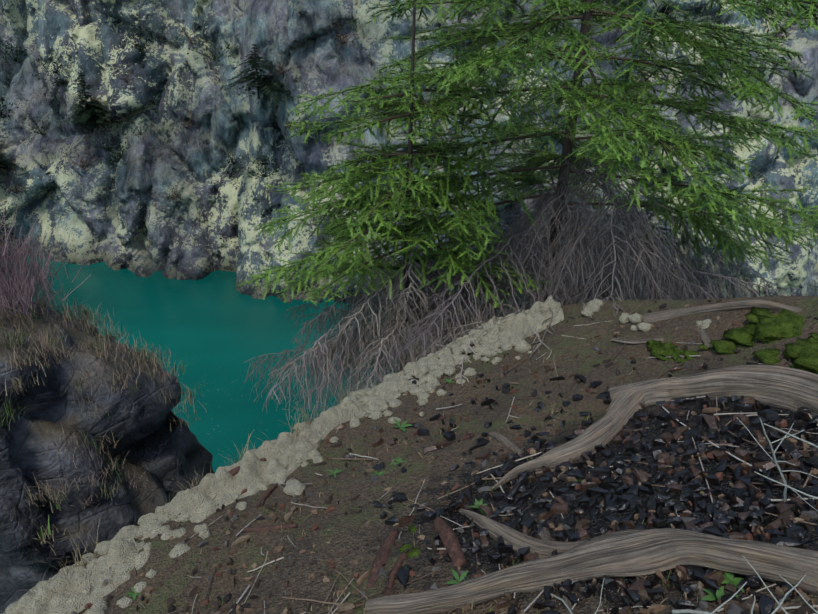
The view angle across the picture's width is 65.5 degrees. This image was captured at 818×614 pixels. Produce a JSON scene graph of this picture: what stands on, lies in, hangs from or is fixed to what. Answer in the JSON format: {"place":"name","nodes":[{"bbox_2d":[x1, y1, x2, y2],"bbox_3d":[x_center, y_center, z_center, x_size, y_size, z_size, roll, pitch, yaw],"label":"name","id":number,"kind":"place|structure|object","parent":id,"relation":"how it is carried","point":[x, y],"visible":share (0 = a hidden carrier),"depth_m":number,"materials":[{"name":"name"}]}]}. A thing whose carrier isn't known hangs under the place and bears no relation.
{"place":"outdoors","nodes":[
{"label":"outdoors","id":0,"kind":"place"},
{"bbox_2d":[0,288,213,613],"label":"outcrop rock","id":1,"kind":"object","parent":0,"point":[161,452],"visible":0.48,"depth_m":7.12,"materials":[{"name":"grey stone"}]},
{"bbox_2d":[0,190,98,320],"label":"bare brush","id":2,"kind":"object","parent":1,"relation":"on","point":[8,281],"visible":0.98,"depth_m":7.48,"materials":[{"name":"grey plant"}]},
{"bbox_2d":[0,274,713,613],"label":"dry grass tufts","id":3,"kind":"object","parent":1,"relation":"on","point":[87,316],"visible":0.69,"depth_m":6.99,"materials":[{"name":"brown plant"}]},
{"bbox_2d":[0,253,530,473],"bbox_3d":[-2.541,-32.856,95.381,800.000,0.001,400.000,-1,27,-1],"label":"water","id":4,"kind":"structure","parent":0,"point":[214,331],"depth_m":28.32,"materials":[{"name":"teal liquid"}]},
{"bbox_2d":[0,0,817,310],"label":"cliff rock","id":5,"kind":"object","parent":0,"point":[200,228],"visible":0.46,"depth_m":32.89,"materials":[{"name":"grey stone"}]},
{"bbox_2d":[0,1,798,237],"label":"cliff plants","id":6,"kind":"object","parent":5,"relation":"on","point":[89,113],"depth_m":32.22,"materials":[{"name":"green plant"}]},
{"bbox_2d":[77,295,817,613],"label":"ground slope","id":7,"kind":"structure","parent":0,"point":[343,486],"depth_m":2.94,"materials":[{"name":"brown soil"}]},
{"bbox_2d":[228,457,467,595],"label":"bark pieces","id":8,"kind":"object","parent":7,"relation":"on","point":[449,539],"depth_m":2.46,"materials":[{"name":"brown wood"}]},
{"bbox_2d":[1,295,711,613],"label":"stone edging","id":9,"kind":"object","parent":7,"relation":"on","point":[78,588],"visible":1,"depth_m":3.37,"materials":[{"name":"beige stone"}]},
{"bbox_2d":[282,0,551,369],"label":"fir tree","id":10,"kind":"object","parent":7,"relation":"on","point":[352,246],"depth_m":5.85,"materials":[{"name":"green plant"}]},
{"bbox_2d":[266,239,520,419],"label":"dead branches","id":11,"kind":"object","parent":10,"relation":"attached to","point":[359,305],"visible":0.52,"depth_m":6.45,"materials":[{"name":"grey wood"}]},
{"bbox_2d":[125,378,744,607],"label":"green plants","id":12,"kind":"object","parent":7,"relation":"on","point":[729,577],"visible":0.56,"depth_m":2.22,"materials":[{"name":"green plant"}]},
{"bbox_2d":[71,298,817,613],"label":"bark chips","id":13,"kind":"object","parent":7,"relation":"on","point":[732,606],"visible":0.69,"depth_m":2.51,"materials":[{"name":"brown wood"}]},
{"bbox_2d":[93,299,817,613],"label":"fallen twigs","id":14,"kind":"object","parent":7,"relation":"on","point":[805,596],"visible":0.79,"depth_m":2.53,"materials":[{"name":"brown wood"}]},
{"bbox_2d":[236,0,817,302],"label":"fir tree","id":15,"kind":"object","parent":7,"relation":"on","point":[709,209],"depth_m":6.02,"materials":[{"name":"green plant"}]},
{"bbox_2d":[244,136,794,431],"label":"dead branches","id":16,"kind":"object","parent":15,"relation":"attached to","point":[613,278],"visible":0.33,"depth_m":6.20,"materials":[{"name":"grey wood"}]},
{"bbox_2d":[364,300,817,613],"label":"tree roots","id":17,"kind":"object","parent":7,"relation":"on","point":[628,553],"visible":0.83,"depth_m":2.10,"materials":[{"name":"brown wood"}]},
{"bbox_2d":[372,362,817,613],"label":"bark chips","id":18,"kind":"object","parent":7,"relation":"on","point":[598,489],"visible":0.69,"depth_m":2.36,"materials":[{"name":"black wood"}]},
{"bbox_2d":[399,306,817,579],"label":"moss cushions","id":19,"kind":"object","parent":7,"relation":"on","point":[765,325],"visible":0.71,"depth_m":3.13,"materials":[{"name":"green plant"}]},
{"bbox_2d":[551,417,817,613],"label":"dry twigs","id":20,"kind":"object","parent":7,"relation":"on","point":[691,611],"visible":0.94,"depth_m":1.75,"materials":[{"name":"grey wood"}]}
]}

